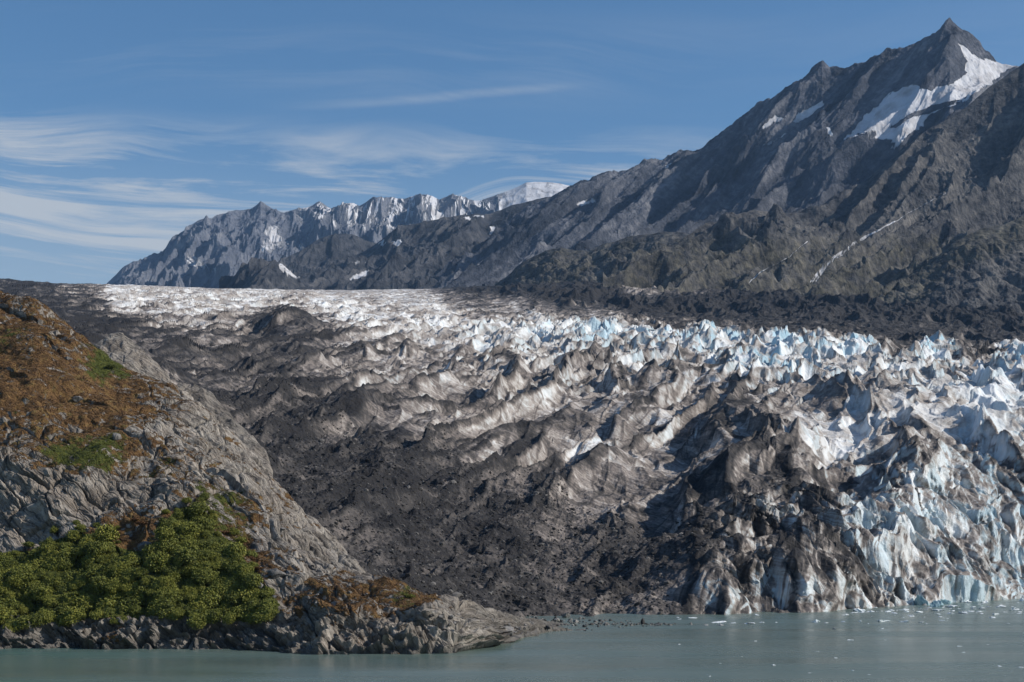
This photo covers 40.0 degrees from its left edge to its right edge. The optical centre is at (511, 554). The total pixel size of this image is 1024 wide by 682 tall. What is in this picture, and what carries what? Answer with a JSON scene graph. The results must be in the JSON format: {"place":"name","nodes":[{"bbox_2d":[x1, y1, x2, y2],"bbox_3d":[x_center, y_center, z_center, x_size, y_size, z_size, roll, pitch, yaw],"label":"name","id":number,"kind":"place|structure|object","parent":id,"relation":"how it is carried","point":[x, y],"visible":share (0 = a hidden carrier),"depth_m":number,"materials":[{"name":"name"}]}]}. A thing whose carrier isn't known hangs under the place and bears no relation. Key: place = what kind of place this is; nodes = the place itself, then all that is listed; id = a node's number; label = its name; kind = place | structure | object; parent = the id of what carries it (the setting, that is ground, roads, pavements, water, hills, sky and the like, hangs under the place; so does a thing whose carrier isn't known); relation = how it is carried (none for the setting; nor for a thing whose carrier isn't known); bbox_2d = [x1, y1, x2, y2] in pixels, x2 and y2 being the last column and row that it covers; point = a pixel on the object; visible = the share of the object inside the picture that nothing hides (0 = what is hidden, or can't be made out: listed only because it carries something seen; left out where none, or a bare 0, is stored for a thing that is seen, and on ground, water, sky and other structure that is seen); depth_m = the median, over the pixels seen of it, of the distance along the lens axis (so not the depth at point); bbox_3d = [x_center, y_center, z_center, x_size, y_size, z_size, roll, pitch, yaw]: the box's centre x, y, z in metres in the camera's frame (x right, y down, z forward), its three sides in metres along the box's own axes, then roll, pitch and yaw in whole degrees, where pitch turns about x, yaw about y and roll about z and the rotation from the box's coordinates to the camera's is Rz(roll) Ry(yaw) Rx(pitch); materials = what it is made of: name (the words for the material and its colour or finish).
{"place":"outdoors","nodes":[
{"label":"outdoors","id":0,"kind":"place"},
{"bbox_2d":[219,257,318,289],"bbox_3d":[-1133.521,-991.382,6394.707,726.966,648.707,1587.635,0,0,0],"label":"foothill","id":1,"kind":"structure","parent":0,"point":[256,273],"depth_m":5953.67,"materials":[{"name":"stone"}]},
{"bbox_2d":[0,291,585,654],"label":"headland","id":2,"kind":"structure","parent":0,"point":[38,500],"depth_m":379.76,"materials":[{"name":"stone"}]},
{"bbox_2d":[0,607,17,622],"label":"alder shrub","id":3,"kind":"object","parent":2,"relation":"on","point":[6,613],"visible":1,"depth_m":334.63,"materials":[{"name":"green plant"}]},
{"bbox_2d":[0,597,20,609],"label":"alder shrub","id":4,"kind":"object","parent":2,"relation":"on","point":[11,603],"visible":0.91,"depth_m":338.84,"materials":[{"name":"green plant"}]},
{"bbox_2d":[5,617,22,631],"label":"alder shrub","id":5,"kind":"object","parent":2,"relation":"on","point":[14,627],"visible":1,"depth_m":331.22,"materials":[{"name":"green plant"}]},
{"bbox_2d":[5,575,23,586],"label":"alder shrub","id":6,"kind":"object","parent":2,"relation":"on","point":[11,579],"visible":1,"depth_m":345.74,"materials":[{"name":"green plant"}]},
{"bbox_2d":[10,563,36,579],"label":"alder shrub","id":7,"kind":"object","parent":2,"relation":"on","point":[20,570],"visible":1,"depth_m":348.21,"materials":[{"name":"green plant"}]},
{"bbox_2d":[16,614,34,629],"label":"alder shrub","id":8,"kind":"object","parent":2,"relation":"on","point":[20,620],"visible":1,"depth_m":330.93,"materials":[{"name":"green plant"}]},
{"bbox_2d":[26,579,40,589],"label":"alder shrub","id":9,"kind":"object","parent":2,"relation":"on","point":[34,583],"visible":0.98,"depth_m":346.57,"materials":[{"name":"green plant"}]},
{"bbox_2d":[24,558,43,568],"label":"alder shrub","id":10,"kind":"object","parent":2,"relation":"on","point":[36,562],"visible":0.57,"depth_m":353.73,"materials":[{"name":"green plant"}]},
{"bbox_2d":[30,612,43,627],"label":"alder shrub","id":11,"kind":"object","parent":2,"relation":"on","point":[37,618],"visible":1,"depth_m":331.62,"materials":[{"name":"green plant"}]},
{"bbox_2d":[34,567,46,579],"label":"alder shrub","id":12,"kind":"object","parent":2,"relation":"on","point":[40,572],"visible":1,"depth_m":348.35,"materials":[{"name":"green plant"}]},
{"bbox_2d":[28,583,55,602],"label":"alder shrub","id":13,"kind":"object","parent":2,"relation":"on","point":[39,592],"visible":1,"depth_m":343.53,"materials":[{"name":"green plant"}]},
{"bbox_2d":[36,607,56,624],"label":"alder shrub","id":14,"kind":"object","parent":2,"relation":"on","point":[48,615],"visible":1,"depth_m":333.44,"materials":[{"name":"green plant"}]},
{"bbox_2d":[40,544,56,553],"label":"alder shrub","id":15,"kind":"object","parent":2,"relation":"on","point":[49,547],"visible":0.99,"depth_m":357.97,"materials":[{"name":"green plant"}]},
{"bbox_2d":[40,555,62,570],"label":"alder shrub","id":16,"kind":"object","parent":2,"relation":"on","point":[49,565],"visible":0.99,"depth_m":351.49,"materials":[{"name":"green plant"}]},
{"bbox_2d":[43,594,59,606],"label":"alder shrub","id":17,"kind":"object","parent":2,"relation":"on","point":[47,601],"visible":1,"depth_m":341.27,"materials":[{"name":"green plant"}]},
{"bbox_2d":[46,574,61,585],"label":"alder shrub","id":18,"kind":"object","parent":2,"relation":"on","point":[52,580],"visible":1,"depth_m":346.99,"materials":[{"name":"green plant"}]},
{"bbox_2d":[55,583,70,594],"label":"alder shrub","id":19,"kind":"object","parent":2,"relation":"on","point":[61,590],"visible":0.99,"depth_m":345.24,"materials":[{"name":"green plant"}]},
{"bbox_2d":[54,613,71,626],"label":"alder shrub","id":20,"kind":"object","parent":2,"relation":"on","point":[59,619],"visible":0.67,"depth_m":334.57,"materials":[{"name":"green plant"}]},
{"bbox_2d":[54,555,74,570],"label":"alder shrub","id":21,"kind":"object","parent":2,"relation":"on","point":[64,562],"visible":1,"depth_m":351.56,"materials":[{"name":"green plant"}]},
{"bbox_2d":[56,547,76,560],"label":"alder shrub","id":22,"kind":"object","parent":2,"relation":"on","point":[66,552],"visible":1,"depth_m":354.40,"materials":[{"name":"green plant"}]},
{"bbox_2d":[60,568,77,583],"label":"alder shrub","id":23,"kind":"object","parent":2,"relation":"on","point":[69,575],"visible":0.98,"depth_m":348.63,"materials":[{"name":"green plant"}]},
{"bbox_2d":[65,529,81,541],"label":"alder shrub","id":24,"kind":"object","parent":2,"relation":"on","point":[74,534],"visible":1,"depth_m":363.03,"materials":[{"name":"green plant"}]},
{"bbox_2d":[61,605,87,625],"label":"alder shrub","id":25,"kind":"object","parent":2,"relation":"on","point":[73,615],"visible":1,"depth_m":334.11,"materials":[{"name":"green plant"}]},
{"bbox_2d":[61,591,91,607],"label":"alder shrub","id":26,"kind":"object","parent":2,"relation":"on","point":[75,594],"visible":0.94,"depth_m":341.54,"materials":[{"name":"green plant"}]},
{"bbox_2d":[73,574,89,586],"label":"alder shrub","id":27,"kind":"object","parent":2,"relation":"on","point":[81,580],"visible":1,"depth_m":345.72,"materials":[{"name":"green plant"}]},
{"bbox_2d":[75,595,95,611],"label":"alder shrub","id":28,"kind":"object","parent":2,"relation":"on","point":[89,604],"visible":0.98,"depth_m":339.89,"materials":[{"name":"green plant"}]},
{"bbox_2d":[78,534,96,546],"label":"alder shrub","id":29,"kind":"object","parent":2,"relation":"on","point":[85,539],"visible":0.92,"depth_m":357.05,"materials":[{"name":"green plant"}]},
{"bbox_2d":[81,553,96,567],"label":"alder shrub","id":30,"kind":"object","parent":2,"relation":"on","point":[88,560],"visible":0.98,"depth_m":351.94,"materials":[{"name":"green plant"}]},
{"bbox_2d":[81,565,102,579],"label":"alder shrub","id":31,"kind":"object","parent":2,"relation":"on","point":[90,572],"visible":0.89,"depth_m":346.05,"materials":[{"name":"green plant"}]},
{"bbox_2d":[86,540,107,557],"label":"alder shrub","id":32,"kind":"object","parent":2,"relation":"on","point":[95,548],"visible":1,"depth_m":352.45,"materials":[{"name":"green plant"}]},
{"bbox_2d":[89,607,104,619],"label":"alder shrub","id":33,"kind":"object","parent":2,"relation":"on","point":[96,613],"visible":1,"depth_m":333.34,"materials":[{"name":"green plant"}]},
{"bbox_2d":[89,575,109,594],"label":"alder shrub","id":34,"kind":"object","parent":2,"relation":"on","point":[98,582],"visible":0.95,"depth_m":341.69,"materials":[{"name":"green plant"}]},
{"bbox_2d":[90,522,119,542],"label":"alder shrub","id":35,"kind":"object","parent":2,"relation":"on","point":[106,532],"visible":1,"depth_m":358.99,"materials":[{"name":"green plant"}]},
{"bbox_2d":[95,598,117,609],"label":"alder shrub","id":36,"kind":"object","parent":2,"relation":"on","point":[106,602],"visible":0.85,"depth_m":337.48,"materials":[{"name":"green plant"}]},
{"bbox_2d":[99,540,116,554],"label":"alder shrub","id":37,"kind":"object","parent":2,"relation":"on","point":[111,547],"visible":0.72,"depth_m":356.12,"materials":[{"name":"green plant"}]},
{"bbox_2d":[101,606,117,618],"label":"alder shrub","id":38,"kind":"object","parent":2,"relation":"on","point":[109,611],"visible":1,"depth_m":334.43,"materials":[{"name":"green plant"}]},
{"bbox_2d":[106,574,125,590],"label":"alder shrub","id":39,"kind":"object","parent":2,"relation":"on","point":[115,580],"visible":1,"depth_m":341.03,"materials":[{"name":"green plant"}]},
{"bbox_2d":[108,561,132,571],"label":"alder shrub","id":40,"kind":"object","parent":2,"relation":"on","point":[122,565],"visible":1,"depth_m":345.74,"materials":[{"name":"green plant"}]},
{"bbox_2d":[113,595,134,614],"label":"alder shrub","id":41,"kind":"object","parent":2,"relation":"on","point":[124,607],"visible":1,"depth_m":336.70,"materials":[{"name":"green plant"}]},
{"bbox_2d":[122,551,142,567],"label":"alder shrub","id":42,"kind":"object","parent":2,"relation":"on","point":[135,558],"visible":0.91,"depth_m":349.67,"materials":[{"name":"green plant"}]},
{"bbox_2d":[123,580,142,596],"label":"alder shrub","id":43,"kind":"object","parent":2,"relation":"on","point":[133,585],"visible":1,"depth_m":340.43,"materials":[{"name":"green plant"}]},
{"bbox_2d":[95,332,171,382],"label":"rock outcrop","id":44,"kind":"object","parent":2,"relation":"on","point":[123,350],"visible":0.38,"depth_m":602.23,"materials":[{"name":"stone"}]},
{"bbox_2d":[122,592,146,605],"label":"alder shrub","id":45,"kind":"object","parent":2,"relation":"on","point":[138,599],"visible":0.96,"depth_m":338.03,"materials":[{"name":"green plant"}]},
{"bbox_2d":[0,345,272,624],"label":"moss","id":46,"kind":"object","parent":2,"relation":"on","point":[104,444],"visible":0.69,"depth_m":383.62,"materials":[{"name":"green plant"}]},
{"bbox_2d":[128,603,145,615],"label":"alder shrub","id":47,"kind":"object","parent":2,"relation":"on","point":[137,609],"visible":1,"depth_m":335.44,"materials":[{"name":"green plant"}]},
{"bbox_2d":[128,567,149,576],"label":"alder shrub","id":48,"kind":"object","parent":2,"relation":"on","point":[139,572],"visible":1,"depth_m":341.62,"materials":[{"name":"green plant"}]},
{"bbox_2d":[130,581,148,596],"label":"alder shrub","id":49,"kind":"object","parent":2,"relation":"on","point":[139,588],"visible":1,"depth_m":339.43,"materials":[{"name":"green plant"}]},
{"bbox_2d":[141,542,162,560],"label":"alder shrub","id":50,"kind":"object","parent":2,"relation":"on","point":[152,548],"visible":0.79,"depth_m":350.87,"materials":[{"name":"green plant"}]},
{"bbox_2d":[142,550,172,571],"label":"alder shrub","id":51,"kind":"object","parent":2,"relation":"on","point":[157,562],"visible":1,"depth_m":343.32,"materials":[{"name":"green plant"}]},
{"bbox_2d":[152,588,169,600],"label":"alder shrub","id":52,"kind":"object","parent":2,"relation":"on","point":[161,594],"visible":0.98,"depth_m":336.42,"materials":[{"name":"green plant"}]},
{"bbox_2d":[147,597,175,613],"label":"alder shrub","id":53,"kind":"object","parent":2,"relation":"on","point":[156,602],"visible":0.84,"depth_m":334.54,"materials":[{"name":"green plant"}]},
{"bbox_2d":[151,602,173,620],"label":"alder shrub","id":54,"kind":"object","parent":2,"relation":"on","point":[164,609],"visible":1,"depth_m":331.61,"materials":[{"name":"green plant"}]},
{"bbox_2d":[151,578,176,590],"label":"alder shrub","id":55,"kind":"object","parent":2,"relation":"on","point":[158,586],"visible":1,"depth_m":338.95,"materials":[{"name":"green plant"}]},
{"bbox_2d":[154,525,176,539],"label":"alder shrub","id":56,"kind":"object","parent":2,"relation":"on","point":[160,532],"visible":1,"depth_m":352.81,"materials":[{"name":"green plant"}]},
{"bbox_2d":[157,575,175,585],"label":"alder shrub","id":57,"kind":"object","parent":2,"relation":"on","point":[164,579],"visible":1,"depth_m":339.35,"materials":[{"name":"green plant"}]},
{"bbox_2d":[156,537,178,553],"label":"alder shrub","id":58,"kind":"object","parent":2,"relation":"on","point":[164,546],"visible":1,"depth_m":351.31,"materials":[{"name":"green plant"}]},
{"bbox_2d":[167,590,184,603],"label":"alder shrub","id":59,"kind":"object","parent":2,"relation":"on","point":[174,598],"visible":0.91,"depth_m":336.66,"materials":[{"name":"green plant"}]},
{"bbox_2d":[174,546,198,564],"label":"alder shrub","id":60,"kind":"object","parent":2,"relation":"on","point":[187,556],"visible":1,"depth_m":343.38,"materials":[{"name":"green plant"}]},
{"bbox_2d":[180,562,195,575],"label":"alder shrub","id":61,"kind":"object","parent":2,"relation":"on","point":[183,572],"visible":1,"depth_m":342.91,"materials":[{"name":"green plant"}]},
{"bbox_2d":[176,521,201,536],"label":"alder shrub","id":62,"kind":"object","parent":2,"relation":"on","point":[190,528],"visible":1,"depth_m":358.64,"materials":[{"name":"green plant"}]},
{"bbox_2d":[185,589,198,601],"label":"alder shrub","id":63,"kind":"object","parent":2,"relation":"on","point":[192,595],"visible":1,"depth_m":337.27,"materials":[{"name":"green plant"}]},
{"bbox_2d":[182,539,202,550],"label":"alder shrub","id":64,"kind":"object","parent":2,"relation":"on","point":[198,545],"visible":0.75,"depth_m":353.28,"materials":[{"name":"green plant"}]},
{"bbox_2d":[186,611,206,629],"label":"alder shrub","id":65,"kind":"object","parent":2,"relation":"on","point":[195,620],"visible":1,"depth_m":328.08,"materials":[{"name":"green plant"}]},
{"bbox_2d":[186,501,209,514],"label":"alder shrub","id":66,"kind":"object","parent":2,"relation":"on","point":[196,507],"visible":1,"depth_m":373.06,"materials":[{"name":"green plant"}]},
{"bbox_2d":[187,599,209,608],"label":"alder shrub","id":67,"kind":"object","parent":2,"relation":"on","point":[195,604],"visible":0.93,"depth_m":334.74,"materials":[{"name":"green plant"}]},
{"bbox_2d":[191,567,214,584],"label":"alder shrub","id":68,"kind":"object","parent":2,"relation":"on","point":[198,575],"visible":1,"depth_m":341.60,"materials":[{"name":"green plant"}]},
{"bbox_2d":[197,608,212,622],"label":"alder shrub","id":69,"kind":"object","parent":2,"relation":"on","point":[205,612],"visible":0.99,"depth_m":329.81,"materials":[{"name":"green plant"}]},
{"bbox_2d":[197,518,214,531],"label":"alder shrub","id":70,"kind":"object","parent":2,"relation":"on","point":[208,524],"visible":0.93,"depth_m":368.83,"materials":[{"name":"green plant"}]},
{"bbox_2d":[197,549,215,560],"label":"alder shrub","id":71,"kind":"object","parent":2,"relation":"on","point":[206,554],"visible":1,"depth_m":347.01,"materials":[{"name":"green plant"}]},
{"bbox_2d":[197,586,222,607],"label":"alder shrub","id":72,"kind":"object","parent":2,"relation":"on","point":[205,596],"visible":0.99,"depth_m":336.60,"materials":[{"name":"green plant"}]},
{"bbox_2d":[207,607,222,623],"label":"alder shrub","id":73,"kind":"object","parent":2,"relation":"on","point":[215,615],"visible":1,"depth_m":329.75,"materials":[{"name":"green plant"}]},
{"bbox_2d":[207,580,225,595],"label":"alder shrub","id":74,"kind":"object","parent":2,"relation":"on","point":[216,587],"visible":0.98,"depth_m":339.04,"materials":[{"name":"green plant"}]},
{"bbox_2d":[177,382,272,476],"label":"rock outcrop","id":75,"kind":"object","parent":2,"relation":"on","point":[210,402],"visible":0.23,"depth_m":563.28,"materials":[{"name":"stone"}]},
{"bbox_2d":[219,602,233,612],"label":"alder shrub","id":76,"kind":"object","parent":2,"relation":"on","point":[226,607],"visible":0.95,"depth_m":335.87,"materials":[{"name":"green plant"}]},
{"bbox_2d":[0,291,453,626],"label":"heath","id":77,"kind":"object","parent":2,"relation":"on","point":[78,405],"visible":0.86,"depth_m":422.03,"materials":[{"name":"plant"}]},
{"bbox_2d":[222,612,235,623],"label":"alder shrub","id":78,"kind":"object","parent":2,"relation":"on","point":[229,617],"visible":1,"depth_m":328.57,"materials":[{"name":"green plant"}]},
{"bbox_2d":[223,589,241,604],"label":"alder shrub","id":79,"kind":"object","parent":2,"relation":"on","point":[233,598],"visible":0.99,"depth_m":336.65,"materials":[{"name":"green plant"}]},
{"bbox_2d":[226,576,242,588],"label":"alder shrub","id":80,"kind":"object","parent":2,"relation":"on","point":[234,582],"visible":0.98,"depth_m":340.69,"materials":[{"name":"green plant"}]},
{"bbox_2d":[223,541,247,558],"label":"alder shrub","id":81,"kind":"object","parent":2,"relation":"on","point":[234,547],"visible":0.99,"depth_m":351.78,"materials":[{"name":"green plant"}]},
{"bbox_2d":[230,604,247,621],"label":"alder shrub","id":82,"kind":"object","parent":2,"relation":"on","point":[237,613],"visible":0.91,"depth_m":331.70,"materials":[{"name":"green plant"}]},
{"bbox_2d":[236,562,254,576],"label":"alder shrub","id":83,"kind":"object","parent":2,"relation":"on","point":[246,568],"visible":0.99,"depth_m":342.06,"materials":[{"name":"green plant"}]},
{"bbox_2d":[236,584,256,603],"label":"alder shrub","id":84,"kind":"object","parent":2,"relation":"on","point":[244,594],"visible":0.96,"depth_m":337.05,"materials":[{"name":"green plant"}]},
{"bbox_2d":[245,611,259,624],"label":"alder shrub","id":85,"kind":"object","parent":2,"relation":"on","point":[249,618],"visible":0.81,"depth_m":329.53,"materials":[{"name":"green plant"}]},
{"bbox_2d":[245,573,263,589],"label":"alder shrub","id":86,"kind":"object","parent":2,"relation":"on","point":[254,580],"visible":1,"depth_m":338.09,"materials":[{"name":"green plant"}]},
{"bbox_2d":[252,606,273,623],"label":"alder shrub","id":87,"kind":"object","parent":2,"relation":"on","point":[258,616],"visible":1,"depth_m":327.23,"materials":[{"name":"green plant"}]},
{"bbox_2d":[258,586,274,598],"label":"alder shrub","id":88,"kind":"object","parent":2,"relation":"on","point":[268,592],"visible":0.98,"depth_m":336.61,"materials":[{"name":"green plant"}]},
{"bbox_2d":[257,597,278,609],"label":"alder shrub","id":89,"kind":"object","parent":2,"relation":"on","point":[268,601],"visible":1,"depth_m":330.49,"materials":[{"name":"green plant"}]},
{"bbox_2d":[260,602,280,620],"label":"alder shrub","id":90,"kind":"object","parent":2,"relation":"on","point":[270,609],"visible":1,"depth_m":328.05,"materials":[{"name":"green plant"}]},
{"bbox_2d":[268,568,285,578],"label":"boulder","id":91,"kind":"object","parent":2,"relation":"on","point":[274,573],"visible":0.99,"depth_m":340.64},
{"bbox_2d":[278,233,375,276],"bbox_3d":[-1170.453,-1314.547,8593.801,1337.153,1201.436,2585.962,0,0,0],"label":"mountain","id":92,"kind":"structure","parent":0,"point":[325,252],"depth_m":8053.13,"materials":[{"name":"stone"}]},
{"bbox_2d":[107,182,567,287],"bbox_3d":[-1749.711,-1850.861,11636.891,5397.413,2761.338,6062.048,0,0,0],"label":"snowy mountain range","id":93,"kind":"structure","parent":0,"point":[206,252],"depth_m":11610.40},
{"bbox_2d":[293,197,547,289],"bbox_3d":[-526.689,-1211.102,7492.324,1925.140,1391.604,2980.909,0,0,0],"label":"mountain","id":94,"kind":"structure","parent":0,"point":[416,256],"depth_m":6985.45,"materials":[{"name":"stone"}]},
{"bbox_2d":[0,278,1023,617],"bbox_3d":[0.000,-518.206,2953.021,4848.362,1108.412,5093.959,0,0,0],"label":"glacier","id":95,"kind":"object","parent":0,"point":[820,452],"visible":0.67,"depth_m":932.81,"materials":[{"name":"ice"}]},
{"bbox_2d":[93,344,734,616],"bbox_3d":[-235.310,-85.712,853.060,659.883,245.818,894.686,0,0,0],"label":"rubble","id":96,"kind":"object","parent":95,"relation":"on","point":[477,575],"visible":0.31,"depth_m":647.09,"materials":[{"name":"stone"}]},
{"bbox_2d":[0,598,1023,681],"bbox_3d":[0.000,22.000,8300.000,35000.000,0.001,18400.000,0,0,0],"label":"water","id":97,"kind":"structure","parent":0,"point":[796,647],"depth_m":300.01,"materials":[{"name":"liquid"}]},
{"bbox_2d":[914,594,929,604],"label":"iceberg","id":98,"kind":"object","parent":97,"relation":"in","point":[919,600],"visible":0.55,"depth_m":609.61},
{"bbox_2d":[0,0,1023,283],"label":"sky","id":99,"kind":"structure","parent":0,"point":[125,125],"materials":[{"name":"blue"}]},
{"bbox_2d":[495,231,688,285],"bbox_3d":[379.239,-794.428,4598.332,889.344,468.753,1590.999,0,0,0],"label":"foothill","id":100,"kind":"structure","parent":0,"point":[558,265],"depth_m":4446.27,"materials":[{"name":"stone"}]},
{"bbox_2d":[418,18,1018,288],"bbox_3d":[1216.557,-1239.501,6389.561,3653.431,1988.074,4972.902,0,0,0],"label":"mountain","id":101,"kind":"structure","parent":0,"point":[822,132],"depth_m":5838.27,"materials":[{"name":"stone"}]},
{"bbox_2d":[603,63,1023,297],"bbox_3d":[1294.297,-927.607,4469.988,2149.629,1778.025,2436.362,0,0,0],"label":"mountain","id":102,"kind":"structure","parent":0,"point":[925,198],"depth_m":4053.17,"materials":[{"name":"stone"}]},
{"bbox_2d":[878,216,1023,313],"bbox_3d":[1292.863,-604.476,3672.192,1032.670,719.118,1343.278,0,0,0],"label":"foothill","id":103,"kind":"structure","parent":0,"point":[980,267],"depth_m":3347.49,"materials":[{"name":"stone"}]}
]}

